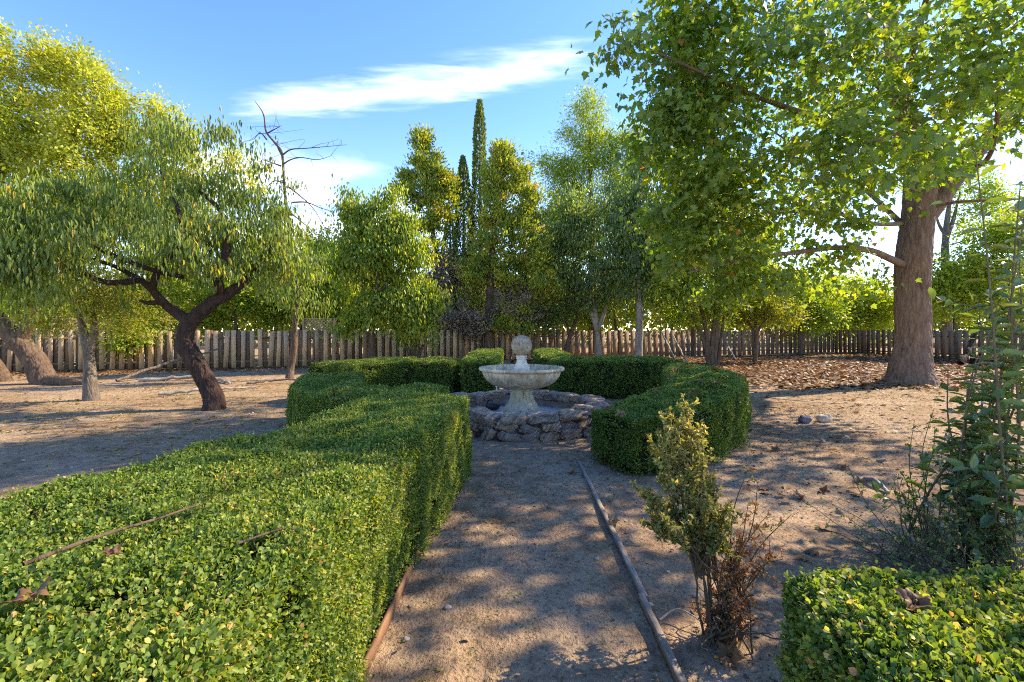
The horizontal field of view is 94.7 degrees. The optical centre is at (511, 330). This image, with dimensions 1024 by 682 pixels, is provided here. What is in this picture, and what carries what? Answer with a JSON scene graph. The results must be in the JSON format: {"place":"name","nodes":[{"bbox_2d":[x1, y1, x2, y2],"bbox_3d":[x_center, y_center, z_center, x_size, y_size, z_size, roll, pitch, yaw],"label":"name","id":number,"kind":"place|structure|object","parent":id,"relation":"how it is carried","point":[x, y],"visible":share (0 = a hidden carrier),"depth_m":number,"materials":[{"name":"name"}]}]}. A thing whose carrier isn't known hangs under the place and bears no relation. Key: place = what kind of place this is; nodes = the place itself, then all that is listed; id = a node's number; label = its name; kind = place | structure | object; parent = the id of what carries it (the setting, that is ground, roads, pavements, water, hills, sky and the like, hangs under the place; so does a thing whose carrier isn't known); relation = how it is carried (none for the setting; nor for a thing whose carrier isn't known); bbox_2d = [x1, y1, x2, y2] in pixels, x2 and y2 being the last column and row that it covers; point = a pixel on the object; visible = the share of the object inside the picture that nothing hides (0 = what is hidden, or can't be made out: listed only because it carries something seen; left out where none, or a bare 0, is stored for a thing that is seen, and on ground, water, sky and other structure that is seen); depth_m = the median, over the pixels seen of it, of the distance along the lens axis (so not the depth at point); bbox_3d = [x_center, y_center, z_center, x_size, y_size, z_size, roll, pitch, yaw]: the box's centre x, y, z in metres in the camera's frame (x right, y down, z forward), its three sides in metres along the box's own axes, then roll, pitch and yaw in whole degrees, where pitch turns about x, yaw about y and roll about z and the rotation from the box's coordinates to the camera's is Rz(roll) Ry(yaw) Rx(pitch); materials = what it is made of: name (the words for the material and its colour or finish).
{"place":"outdoors","nodes":[
{"label":"outdoors","id":0,"kind":"place"},
{"bbox_2d":[0,331,1023,681],"bbox_3d":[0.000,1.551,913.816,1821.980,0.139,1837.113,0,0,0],"label":"ground","id":1,"kind":"structure","parent":0,"point":[572,637],"depth_m":3.89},
{"bbox_2d":[0,17,67,349],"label":"sweetgum tree","id":2,"kind":"object","parent":1,"relation":"on","point":[9,149],"visible":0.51,"depth_m":22.80,"materials":[{"name":"green plant"}]},
{"bbox_2d":[0,167,89,385],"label":"leaning tree","id":3,"kind":"object","parent":1,"relation":"on","point":[34,360],"visible":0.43,"depth_m":13.60,"materials":[{"name":"brown plant"}]},
{"bbox_2d":[0,269,98,340],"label":"bush","id":4,"kind":"object","parent":1,"relation":"on","point":[4,306],"depth_m":20.02,"materials":[{"name":"green plant"}]},
{"bbox_2d":[52,318,112,334],"bbox_3d":[-16.742,0.540,18.778,2.562,2.080,0.060,0,0,-13],"label":"lattice panel","id":5,"kind":"object","parent":1,"relation":"on","point":[76,326],"visible":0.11,"depth_m":18.64,"materials":[{"name":"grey wood"}]},
{"bbox_2d":[0,18,168,360],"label":"sweetgum tree","id":6,"kind":"object","parent":1,"relation":"on","point":[72,125],"visible":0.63,"depth_m":23.30,"materials":[{"name":"green plant"}]},
{"bbox_2d":[0,238,186,400],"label":"broadleaf tree","id":7,"kind":"object","parent":1,"relation":"on","point":[90,386],"visible":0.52,"depth_m":10.41,"materials":[{"name":"green plant"}]},
{"bbox_2d":[69,241,222,361],"bbox_3d":[-15.257,-1.236,20.163,5.639,5.794,5.182,0,0,38],"label":"bush","id":8,"kind":"object","parent":1,"relation":"on","point":[119,348],"visible":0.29,"depth_m":19.60,"materials":[{"name":"green plant"}]},
{"bbox_2d":[0,378,291,465],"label":"yellow leaf litter","id":9,"kind":"object","parent":1,"relation":"on","point":[197,419],"visible":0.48,"depth_m":8.71,"materials":[{"name":"plant"}]},
{"bbox_2d":[0,329,312,370],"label":"board fence","id":10,"kind":"object","parent":1,"relation":"on","point":[228,353],"visible":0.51,"depth_m":19.06,"materials":[{"name":"brown wood"}]},
{"bbox_2d":[0,93,331,410],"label":"peach tree","id":11,"kind":"object","parent":1,"relation":"on","point":[27,261],"visible":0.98,"depth_m":8.93,"materials":[{"name":"green plant"}]},
{"bbox_2d":[115,348,217,381],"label":"branch","id":12,"kind":"object","parent":1,"relation":"on","point":[140,371],"visible":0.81,"depth_m":14.98,"materials":[{"name":"brown plant"}]},
{"bbox_2d":[138,375,230,383],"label":"branch","id":13,"kind":"object","parent":1,"relation":"on","point":[169,378],"visible":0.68,"depth_m":14.46,"materials":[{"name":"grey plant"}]},
{"bbox_2d":[98,72,275,356],"bbox_3d":[-17.267,-5.849,25.034,10.169,15.004,6.341,0,0,0],"label":"sweetgum tree","id":14,"kind":"object","parent":1,"relation":"on","point":[155,194],"visible":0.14,"depth_m":24.67,"materials":[{"name":"green plant"}]},
{"bbox_2d":[158,386,255,395],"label":"branch","id":15,"kind":"object","parent":1,"relation":"on","point":[166,393],"visible":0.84,"depth_m":11.51,"materials":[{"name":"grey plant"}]},
{"bbox_2d":[0,388,473,681],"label":"box hedge","id":16,"kind":"object","parent":1,"relation":"on","point":[353,496],"visible":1,"depth_m":1.67,"materials":[{"name":"green plant"}]},
{"bbox_2d":[0,576,50,604],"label":"fallen leaf","id":17,"kind":"object","parent":16,"relation":"on","point":[20,598],"visible":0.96,"depth_m":1.10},
{"bbox_2d":[22,504,198,565],"bbox_3d":[-1.199,0.612,1.452,0.027,0.014,0.459,0,0,23],"label":"stick","id":18,"kind":"object","parent":16,"relation":"on","point":[43,556],"visible":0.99,"depth_m":1.39,"materials":[{"name":"wood"}]},
{"bbox_2d":[102,542,124,555],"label":"fallen leaf","id":19,"kind":"object","parent":16,"relation":"on","point":[108,551],"visible":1,"depth_m":1.33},
{"bbox_2d":[238,527,285,544],"bbox_3d":[-0.750,0.615,1.420,0.131,0.018,0.009,0,0,-40],"label":"stick","id":20,"kind":"object","parent":16,"relation":"on","point":[255,537],"visible":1,"depth_m":1.41,"materials":[{"name":"wood"}]},
{"bbox_2d":[169,233,314,345],"bbox_3d":[-12.251,-1.439,21.491,6.529,6.187,4.030,0,0,0],"label":"bush","id":21,"kind":"object","parent":1,"relation":"on","point":[219,316],"visible":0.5,"depth_m":21.14,"materials":[{"name":"green plant"}]},
{"bbox_2d":[219,207,321,330],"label":"broadleaf tree","id":22,"kind":"object","parent":1,"relation":"on","point":[260,237],"visible":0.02,"depth_m":29.73,"materials":[{"name":"green plant"}]},
{"bbox_2d":[246,378,295,384],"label":"branch","id":23,"kind":"object","parent":1,"relation":"on","point":[260,381],"visible":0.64,"depth_m":13.83,"materials":[{"name":"grey plant"}]},
{"bbox_2d":[238,101,344,378],"bbox_3d":[-6.948,-2.824,15.118,3.322,9.068,2.611,0,0,0],"label":"half dead tree","id":24,"kind":"object","parent":1,"relation":"on","point":[295,317],"visible":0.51,"depth_m":15.05,"materials":[{"name":"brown plant"}]},
{"bbox_2d":[237,212,354,339],"bbox_3d":[-10.402,-2.078,23.001,6.038,7.468,3.908,0,0,0],"label":"bush","id":25,"kind":"object","parent":1,"relation":"on","point":[326,287],"visible":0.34,"depth_m":22.59,"materials":[{"name":"green plant"}]},
{"bbox_2d":[302,318,335,356],"bbox_3d":[-8.466,0.510,20.721,1.362,2.140,0.060,0,0,-13],"label":"lattice panel","id":26,"kind":"object","parent":1,"relation":"on","point":[304,324],"visible":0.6,"depth_m":20.67,"materials":[{"name":"grey wood"}]},
{"bbox_2d":[296,228,372,328],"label":"broadleaf tree","id":27,"kind":"object","parent":1,"relation":"on","point":[337,248],"visible":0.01,"depth_m":45.41,"materials":[{"name":"green plant"}]},
{"bbox_2d":[301,235,368,329],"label":"broadleaf tree","id":28,"kind":"object","parent":1,"relation":"on","point":[342,283],"depth_m":30.68,"materials":[{"name":"green plant"}]},
{"bbox_2d":[309,241,367,359],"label":"tree","id":29,"kind":"object","parent":1,"relation":"on","point":[338,313],"visible":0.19,"depth_m":23.75,"materials":[{"name":"green plant"}]},
{"bbox_2d":[285,369,449,426],"bbox_3d":[-2.408,1.133,7.023,1.773,0.917,4.267,0,0,-39],"label":"box hedge","id":30,"kind":"object","parent":1,"relation":"on","point":[309,394],"visible":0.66,"depth_m":6.21,"materials":[{"name":"green plant"}]},
{"bbox_2d":[307,356,461,392],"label":"box hedge","id":31,"kind":"object","parent":1,"relation":"on","point":[400,371],"visible":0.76,"depth_m":10.92,"materials":[{"name":"green plant"}]},
{"bbox_2d":[359,547,419,680],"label":"edging board","id":32,"kind":"object","parent":1,"relation":"on","point":[371,653],"visible":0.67,"depth_m":2.48,"materials":[{"name":"brown wood"}]},
{"bbox_2d":[318,173,463,357],"bbox_3d":[-4.903,-2.335,19.046,5.899,7.990,3.311,0,0,0],"label":"rounded tree","id":33,"kind":"object","parent":1,"relation":"on","point":[377,251],"visible":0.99,"depth_m":18.60,"materials":[{"name":"green plant"}]},
{"bbox_2d":[403,636,409,641],"bbox_3d":[-0.532,1.552,2.377,0.038,0.024,0.031,0,0,0],"label":"pebble","id":34,"kind":"object","parent":1,"relation":"on","point":[406,638],"visible":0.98,"depth_m":2.37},
{"bbox_2d":[377,319,450,357],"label":"bush","id":35,"kind":"object","parent":1,"relation":"on","point":[413,343],"visible":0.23,"depth_m":20.43,"materials":[{"name":"green plant"}]},
{"bbox_2d":[312,329,533,362],"bbox_3d":[-3.679,0.786,22.876,11.078,1.849,0.167,0,0,-29],"label":"board fence","id":36,"kind":"object","parent":1,"relation":"on","point":[321,349],"visible":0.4,"depth_m":21.83,"materials":[{"name":"brown wood"}]},
{"bbox_2d":[385,121,478,329],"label":"conifer","id":37,"kind":"object","parent":1,"relation":"on","point":[439,186],"visible":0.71,"depth_m":24.11,"materials":[{"name":"green plant"}]},
{"bbox_2d":[436,222,458,328],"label":"cypress","id":38,"kind":"object","parent":1,"relation":"on","point":[448,236],"visible":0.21,"depth_m":27.71,"materials":[{"name":"green plant"}]},
{"bbox_2d":[444,604,451,609],"bbox_3d":[-0.359,1.557,2.659,0.043,0.025,0.035,0,0,0],"label":"pebble","id":39,"kind":"object","parent":1,"relation":"on","point":[447,607],"visible":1,"depth_m":2.65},
{"bbox_2d":[408,270,497,321],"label":"bush","id":40,"kind":"object","parent":1,"relation":"on","point":[447,286],"visible":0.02,"depth_m":30.60,"materials":[{"name":"green plant"}]},
{"bbox_2d":[449,154,474,355],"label":"cypress","id":41,"kind":"object","parent":1,"relation":"on","point":[460,233],"visible":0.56,"depth_m":24.73,"materials":[{"name":"green plant"}]},
{"bbox_2d":[427,247,503,340],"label":"broadleaf tree","id":42,"kind":"object","parent":1,"relation":"on","point":[475,286],"depth_m":32.49,"materials":[{"name":"green plant"}]},
{"bbox_2d":[466,98,488,328],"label":"cypress","id":43,"kind":"object","parent":1,"relation":"on","point":[479,118],"visible":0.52,"depth_m":25.25,"materials":[{"name":"green plant"}]},
{"bbox_2d":[459,348,503,392],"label":"box hedge","id":44,"kind":"object","parent":1,"relation":"on","point":[472,378],"visible":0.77,"depth_m":10.81,"materials":[{"name":"green plant"}]},
{"bbox_2d":[0,383,989,681],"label":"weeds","id":45,"kind":"object","parent":1,"relation":"on","point":[470,497],"visible":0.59,"depth_m":4.58,"materials":[{"name":"green plant"}]},
{"bbox_2d":[439,136,569,348],"bbox_3d":[-0.448,-3.986,23.375,6.872,11.284,3.788,0,0,0],"label":"conifer","id":46,"kind":"object","parent":1,"relation":"on","point":[492,267],"visible":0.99,"depth_m":22.98,"materials":[{"name":"green plant"}]},
{"bbox_2d":[483,320,527,353],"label":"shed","id":47,"kind":"structure","parent":1,"relation":"on","point":[500,338],"depth_m":30.70,"materials":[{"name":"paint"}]},
{"bbox_2d":[1,370,1019,673],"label":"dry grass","id":48,"kind":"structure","parent":1,"relation":"on","point":[565,450],"depth_m":8.12,"materials":[{"name":"plant"}]},
{"bbox_2d":[0,368,1022,681],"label":"ground debris","id":49,"kind":"object","parent":1,"relation":"on","point":[658,474],"visible":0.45,"depth_m":5.91,"materials":[{"name":"plant"}]},
{"bbox_2d":[9,352,1023,611],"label":"leaf litter","id":50,"kind":"object","parent":1,"relation":"on","point":[861,368],"visible":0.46,"depth_m":16.83,"materials":[{"name":"plant"}]},
{"bbox_2d":[969,354,1023,365],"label":"log","id":51,"kind":"object","parent":50,"relation":"on","point":[972,360],"visible":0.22,"depth_m":19.48,"materials":[{"name":"brown wood"}]},
{"bbox_2d":[20,264,1023,346],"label":"woodland","id":52,"kind":"object","parent":1,"relation":"on","point":[651,326],"visible":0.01,"depth_m":49.82,"materials":[{"name":"green plant"}]},
{"bbox_2d":[451,389,609,441],"bbox_3d":[0.166,1.405,8.126,3.033,0.563,3.046,0,0,0],"label":"stone basin","id":53,"kind":"object","parent":1,"relation":"on","point":[561,415],"visible":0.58,"depth_m":6.83,"materials":[{"name":"stone"}]},
{"bbox_2d":[486,399,504,409],"bbox_3d":[-0.233,1.362,8.688,0.537,0.200,0.187,0,0,20],"label":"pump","id":54,"kind":"object","parent":53,"relation":"on","point":[493,406],"visible":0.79,"depth_m":8.68,"materials":[{"name":"black plastic"}]},
{"bbox_2d":[479,335,564,412],"bbox_3d":[0.166,0.779,8.099,1.469,1.421,1.479,0,0,0],"label":"fountain","id":55,"kind":"object","parent":53,"relation":"on","point":[521,379],"visible":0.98,"depth_m":7.86,"materials":[{"name":"stone"}]},
{"bbox_2d":[494,265,603,347],"bbox_3d":[1.980,-1.805,30.524,7.943,6.939,4.935,0,0,0],"label":"bush","id":56,"kind":"object","parent":1,"relation":"on","point":[542,307],"visible":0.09,"depth_m":30.07,"materials":[{"name":"green plant"}]},
{"bbox_2d":[496,181,602,347],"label":"broadleaf tree","id":57,"kind":"object","parent":1,"relation":"on","point":[566,256],"depth_m":33.45,"materials":[{"name":"green plant"}]},
{"bbox_2d":[498,275,605,352],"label":"tree","id":58,"kind":"object","parent":1,"relation":"on","point":[552,319],"visible":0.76,"depth_m":24.19,"materials":[{"name":"green plant"}]},
{"bbox_2d":[532,347,572,388],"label":"box hedge","id":59,"kind":"object","parent":1,"relation":"on","point":[541,355],"visible":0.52,"depth_m":13.35,"materials":[{"name":"green plant"}]},
{"bbox_2d":[519,164,653,355],"bbox_3d":[4.145,-3.461,24.443,8.172,10.242,4.245,0,0,9],"label":"white stemmed tree","id":60,"kind":"object","parent":1,"relation":"on","point":[578,242],"visible":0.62,"depth_m":23.98,"materials":[{"name":"green plant"}]},
{"bbox_2d":[516,76,663,352],"bbox_3d":[5.343,-7.964,32.177,11.399,19.229,7.204,0,0,0],"label":"broadleaf tree","id":61,"kind":"object","parent":1,"relation":"on","point":[587,157],"visible":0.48,"depth_m":31.55,"materials":[{"name":"green plant"}]},
{"bbox_2d":[578,461,648,601],"bbox_3d":[0.777,1.547,4.125,0.042,0.060,2.850,0,0,1],"label":"edging board","id":62,"kind":"object","parent":1,"relation":"on","point":[633,574],"visible":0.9,"depth_m":3.41,"materials":[{"name":"grey wood"}]},
{"bbox_2d":[607,515,619,527],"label":"fallen leaf","id":63,"kind":"object","parent":62,"relation":"on","point":[614,520],"visible":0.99,"depth_m":3.71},
{"bbox_2d":[560,251,667,351],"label":"tree","id":64,"kind":"object","parent":1,"relation":"on","point":[631,314],"visible":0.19,"depth_m":31.52,"materials":[{"name":"green plant"}]},
{"bbox_2d":[547,354,685,399],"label":"box hedge","id":65,"kind":"object","parent":1,"relation":"on","point":[616,377],"visible":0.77,"depth_m":10.71,"materials":[{"name":"green plant"}]},
{"bbox_2d":[578,129,703,355],"bbox_3d":[6.768,-4.124,22.892,7.004,11.558,4.276,0,0,0],"label":"slender tree","id":66,"kind":"object","parent":1,"relation":"on","point":[638,278],"visible":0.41,"depth_m":22.70,"materials":[{"name":"green plant"}]},
{"bbox_2d":[638,593,686,681],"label":"edging board","id":67,"kind":"object","parent":1,"relation":"on","point":[675,671],"visible":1,"depth_m":2.32,"materials":[{"name":"grey wood"}]},
{"bbox_2d":[661,331,674,357],"bbox_3d":[7.826,0.796,23.558,0.114,1.607,6.233,0,0,11],"label":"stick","id":68,"kind":"object","parent":1,"relation":"on","point":[668,345],"visible":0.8,"depth_m":23.63,"materials":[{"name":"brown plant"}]},
{"bbox_2d":[589,362,752,475],"bbox_3d":[2.711,1.088,7.215,1.741,0.988,5.181,0,0,29],"label":"box hedge","id":69,"kind":"object","parent":1,"relation":"on","point":[620,442],"visible":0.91,"depth_m":5.65,"materials":[{"name":"green plant"}]},
{"bbox_2d":[615,409,626,416],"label":"fallen leaf","id":70,"kind":"object","parent":69,"relation":"on","point":[622,413],"visible":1,"depth_m":4.91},
{"bbox_2d":[686,390,698,395],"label":"fallen leaf","id":71,"kind":"object","parent":69,"relation":"on","point":[691,393],"visible":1,"depth_m":5.12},
{"bbox_2d":[673,335,687,362],"bbox_3d":[8.614,0.914,24.258,0.126,1.356,5.686,0,0,12],"label":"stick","id":72,"kind":"object","parent":1,"relation":"on","point":[674,338],"visible":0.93,"depth_m":24.07,"materials":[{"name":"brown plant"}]},
{"bbox_2d":[658,608,704,623],"bbox_3d":[0.896,1.518,2.512,0.230,0.039,0.082,0,0,11],"label":"stick","id":73,"kind":"object","parent":1,"relation":"on","point":[666,614],"visible":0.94,"depth_m":2.52,"materials":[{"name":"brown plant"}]},
{"bbox_2d":[533,329,834,356],"bbox_3d":[11.926,0.793,29.381,22.862,1.834,0.166,0,0,-20],"label":"board fence","id":74,"kind":"object","parent":1,"relation":"on","point":[739,344],"visible":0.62,"depth_m":28.59,"materials":[{"name":"brown wood"}]},
{"bbox_2d":[648,146,743,356],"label":"broadleaf tree","id":75,"kind":"object","parent":1,"relation":"on","point":[693,341],"depth_m":27.88,"materials":[{"name":"green plant"}]},
{"bbox_2d":[643,235,753,332],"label":"broadleaf tree","id":76,"kind":"object","parent":1,"relation":"on","point":[656,311],"visible":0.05,"depth_m":32.97,"materials":[{"name":"green plant"}]},
{"bbox_2d":[629,393,790,660],"bbox_3d":[0.982,0.945,2.363,0.813,1.263,0.541,0,0,-12],"label":"shrub","id":77,"kind":"object","parent":1,"relation":"on","point":[696,538],"visible":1,"depth_m":2.33,"materials":[{"name":"green plant"}]},
{"bbox_2d":[642,191,788,365],"bbox_3d":[9.078,-2.854,21.213,6.780,9.052,3.834,0,0,0],"label":"many stemmed tree","id":78,"kind":"object","parent":1,"relation":"on","point":[712,348],"visible":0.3,"depth_m":21.06,"materials":[{"name":"green plant"}]},
{"bbox_2d":[713,637,746,666],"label":"fallen leaf","id":79,"kind":"object","parent":1,"relation":"on","point":[730,654],"visible":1,"depth_m":2.22,"materials":[{"name":"plant"}]},
{"bbox_2d":[725,341,735,358],"bbox_3d":[12.271,1.088,26.553,0.131,1.010,4.338,0,0,18],"label":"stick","id":80,"kind":"object","parent":1,"relation":"on","point":[730,350],"visible":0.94,"depth_m":26.31,"materials":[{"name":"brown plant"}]},
{"bbox_2d":[689,199,801,330],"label":"broadleaf tree","id":81,"kind":"object","parent":1,"relation":"on","point":[774,251],"depth_m":35.65,"materials":[{"name":"green plant"}]},
{"bbox_2d":[750,560,767,576],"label":"fallen leaf","id":82,"kind":"object","parent":1,"relation":"on","point":[753,566],"visible":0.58,"depth_m":3.00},
{"bbox_2d":[704,264,820,361],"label":"tree","id":83,"kind":"object","parent":1,"relation":"on","point":[770,312],"visible":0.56,"depth_m":22.77,"materials":[{"name":"green plant"}]},
{"bbox_2d":[771,445,781,450],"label":"fallen leaf","id":84,"kind":"object","parent":1,"relation":"on","point":[775,448],"visible":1,"depth_m":6.12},
{"bbox_2d":[565,0,1023,385],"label":"plane tree","id":85,"kind":"object","parent":1,"relation":"on","point":[916,147],"visible":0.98,"depth_m":9.52,"materials":[{"name":"green plant"}]},
{"bbox_2d":[793,489,805,499],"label":"fallen leaf","id":86,"kind":"object","parent":1,"relation":"on","point":[802,497],"visible":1,"depth_m":4.37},
{"bbox_2d":[745,259,863,354],"bbox_3d":[18.377,-1.582,30.445,8.088,6.470,4.907,0,0,0],"label":"bush","id":87,"kind":"object","parent":1,"relation":"on","point":[826,316],"visible":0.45,"depth_m":29.89,"materials":[{"name":"green plant"}]},
{"bbox_2d":[797,415,812,422],"bbox_3d":[4.994,1.499,8.040,0.232,0.138,0.175,0,0,-21],"label":"stone","id":88,"kind":"object","parent":1,"relation":"on","point":[805,419],"visible":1,"depth_m":7.99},
{"bbox_2d":[817,485,829,492],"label":"fallen leaf","id":89,"kind":"object","parent":1,"relation":"on","point":[824,489],"visible":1,"depth_m":4.52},
{"bbox_2d":[816,414,831,421],"bbox_3d":[5.358,1.496,8.114,0.247,0.142,0.174,0,0,17],"label":"stone","id":90,"kind":"object","parent":1,"relation":"on","point":[824,417],"visible":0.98,"depth_m":8.06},
{"bbox_2d":[836,462,849,469],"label":"fallen leaf","id":91,"kind":"object","parent":1,"relation":"on","point":[842,466],"visible":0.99,"depth_m":5.31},
{"bbox_2d":[806,265,894,351],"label":"bush","id":92,"kind":"object","parent":1,"relation":"on","point":[874,319],"visible":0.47,"depth_m":32.81,"materials":[{"name":"plant"}]},
{"bbox_2d":[852,476,865,484],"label":"fallen leaf","id":93,"kind":"object","parent":1,"relation":"on","point":[859,480],"visible":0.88,"depth_m":4.79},
{"bbox_2d":[863,477,889,492],"bbox_3d":[3.607,1.514,4.661,0.068,0.086,0.332,0,0,2],"label":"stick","id":94,"kind":"object","parent":1,"relation":"on","point":[868,479],"visible":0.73,"depth_m":4.71,"materials":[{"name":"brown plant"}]},
{"bbox_2d":[771,557,1023,681],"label":"box hedge","id":95,"kind":"object","parent":1,"relation":"on","point":[854,624],"visible":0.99,"depth_m":1.18,"materials":[{"name":"green plant"}]},
{"bbox_2d":[894,588,932,610],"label":"fallen leaf","id":96,"kind":"object","parent":95,"relation":"on","point":[907,594],"visible":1,"depth_m":1.24,"materials":[{"name":"plant"}]},
{"bbox_2d":[801,409,1023,576],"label":"shrub","id":97,"kind":"object","parent":1,"relation":"on","point":[936,552],"visible":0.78,"depth_m":2.96,"materials":[{"name":"green plant"}]},
{"bbox_2d":[835,329,1018,360],"bbox_3d":[23.485,0.798,27.867,0.167,1.825,10.830,0,0,-8],"label":"board fence","id":98,"kind":"object","parent":1,"relation":"on","point":[868,341],"visible":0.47,"depth_m":28.99,"materials":[{"name":"brown wood"}]},
{"bbox_2d":[872,142,1023,569],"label":"shrub","id":99,"kind":"object","parent":1,"relation":"on","point":[983,475],"visible":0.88,"depth_m":2.92,"materials":[{"name":"green plant"}]},
{"bbox_2d":[888,161,1023,352],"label":"broadleaf tree","id":100,"kind":"object","parent":1,"relation":"on","point":[946,228],"visible":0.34,"depth_m":30.73,"materials":[{"name":"green plant"}]},
{"bbox_2d":[956,322,979,364],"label":"branch","id":101,"kind":"object","parent":1,"relation":"on","point":[962,359],"visible":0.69,"depth_m":20.85,"materials":[{"name":"grey plant"}]},
{"bbox_2d":[930,198,1023,333],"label":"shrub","id":102,"kind":"object","parent":1,"relation":"on","point":[1021,247],"visible":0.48,"depth_m":4.79,"materials":[{"name":"green plant"}]},
{"bbox_2d":[931,244,1023,356],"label":"bush","id":103,"kind":"object","parent":1,"relation":"on","point":[949,278],"visible":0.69,"depth_m":26.86,"materials":[{"name":"plant"}]},
{"bbox_2d":[936,185,1023,345],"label":"broadleaf tree","id":104,"kind":"object","parent":1,"relation":"on","point":[993,236],"visible":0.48,"depth_m":26.80,"materials":[{"name":"green plant"}]},
{"bbox_2d":[0,0,1023,330],"label":"sky","id":105,"kind":"structure","parent":0,"point":[355,73],"materials":[{"name":"blue"}]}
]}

